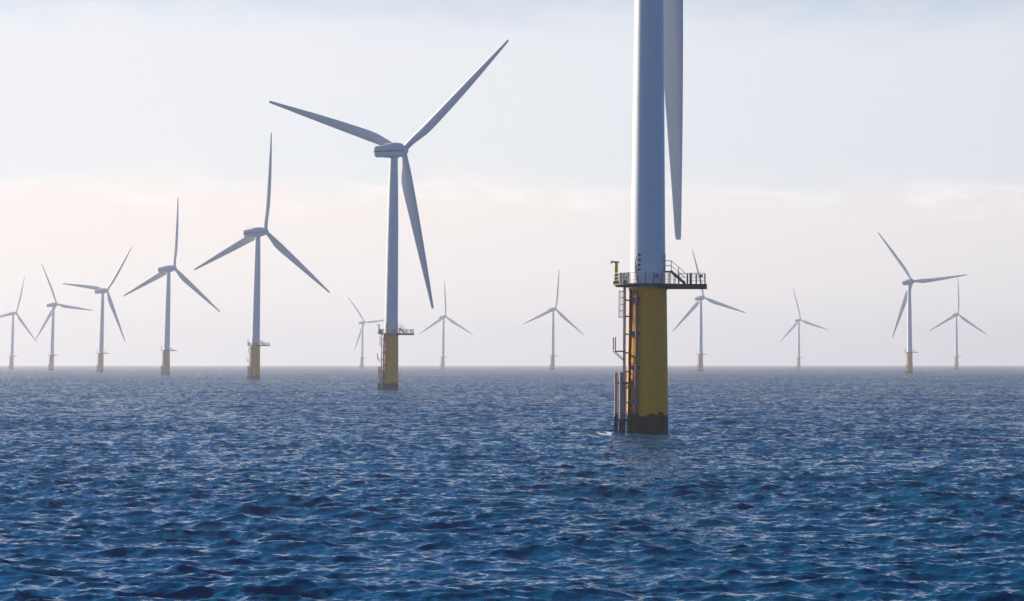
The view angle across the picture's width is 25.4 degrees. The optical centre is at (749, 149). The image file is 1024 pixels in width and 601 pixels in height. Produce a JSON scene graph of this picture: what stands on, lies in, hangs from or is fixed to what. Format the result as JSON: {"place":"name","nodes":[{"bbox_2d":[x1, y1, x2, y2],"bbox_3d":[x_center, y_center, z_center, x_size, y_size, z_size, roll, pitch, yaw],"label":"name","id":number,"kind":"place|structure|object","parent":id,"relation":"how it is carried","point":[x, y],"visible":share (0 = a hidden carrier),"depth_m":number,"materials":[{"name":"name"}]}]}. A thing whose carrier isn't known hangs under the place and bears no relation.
{"place":"outdoors","nodes":[
{"label":"outdoors","id":0,"kind":"place"},
{"bbox_2d":[0,366,1023,600],"bbox_3d":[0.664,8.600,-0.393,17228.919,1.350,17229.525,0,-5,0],"label":"sea","id":1,"kind":"structure","parent":0,"point":[507,483],"depth_m":157.09,"materials":[{"name":"liquid"}]},
{"bbox_2d":[0,277,36,369],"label":"wind turbine","id":2,"kind":"object","parent":1,"relation":"in","point":[11,358],"visible":0.97,"depth_m":3155.42,"materials":[{"name":"metal"}]},
{"bbox_2d":[36,263,91,370],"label":"wind turbine","id":3,"kind":"object","parent":1,"relation":"in","point":[52,355],"visible":0.98,"depth_m":2683.66,"materials":[{"name":"metal"}]},
{"bbox_2d":[62,247,131,371],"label":"wind turbine","id":4,"kind":"object","parent":1,"relation":"in","point":[100,363],"visible":1,"depth_m":2174.73,"materials":[{"name":"metal"}]},
{"bbox_2d":[123,199,219,374],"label":"wind turbine","id":5,"kind":"object","parent":1,"relation":"in","point":[164,271],"visible":0.96,"depth_m":1664.32,"materials":[{"name":"metal"}]},
{"bbox_2d":[194,132,329,379],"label":"wind turbine","id":6,"kind":"object","parent":1,"relation":"in","point":[251,235],"visible":0.98,"depth_m":1198.37,"materials":[{"name":"metal"}]},
{"bbox_2d":[348,297,384,367],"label":"wind turbine","id":7,"kind":"object","parent":1,"relation":"in","point":[363,322],"visible":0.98,"depth_m":3857.47,"materials":[{"name":"metal"}]},
{"bbox_2d":[269,40,508,389],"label":"wind turbine","id":8,"kind":"object","parent":1,"relation":"in","point":[393,152],"visible":0.99,"depth_m":738.39,"materials":[{"name":"metal"}]},
{"bbox_2d":[420,282,472,368],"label":"wind turbine","id":9,"kind":"object","parent":1,"relation":"in","point":[442,364],"visible":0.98,"depth_m":3387.07,"materials":[{"name":"metal"}]},
{"bbox_2d":[524,271,583,369],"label":"wind turbine","id":10,"kind":"object","parent":1,"relation":"in","point":[552,355],"visible":0.98,"depth_m":2918.64,"materials":[{"name":"metal"}]},
{"bbox_2d":[611,0,706,434],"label":"wind turbine","id":11,"kind":"object","parent":1,"relation":"in","point":[658,48],"visible":0.98,"depth_m":278.96,"materials":[{"name":"grey metal"}]},
{"bbox_2d":[673,250,745,370],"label":"wind turbine","id":12,"kind":"object","parent":1,"relation":"in","point":[698,299],"visible":0.94,"depth_m":2408.92,"materials":[{"name":"metal"}]},
{"bbox_2d":[780,289,827,368],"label":"wind turbine","id":13,"kind":"object","parent":1,"relation":"in","point":[797,321],"visible":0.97,"depth_m":3645.68,"materials":[{"name":"metal"}]},
{"bbox_2d":[878,232,966,372],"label":"wind turbine","id":14,"kind":"object","parent":1,"relation":"in","point":[910,281],"visible":0.98,"depth_m":1934.91,"materials":[{"name":"metal"}]},
{"bbox_2d":[929,283,986,368],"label":"wind turbine","id":15,"kind":"object","parent":1,"relation":"in","point":[955,315],"visible":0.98,"depth_m":3229.32,"materials":[{"name":"metal"}]},
{"bbox_2d":[0,0,1023,365],"label":"sky","id":16,"kind":"structure","parent":0,"point":[813,130],"materials":[{"name":"white"}]}
]}

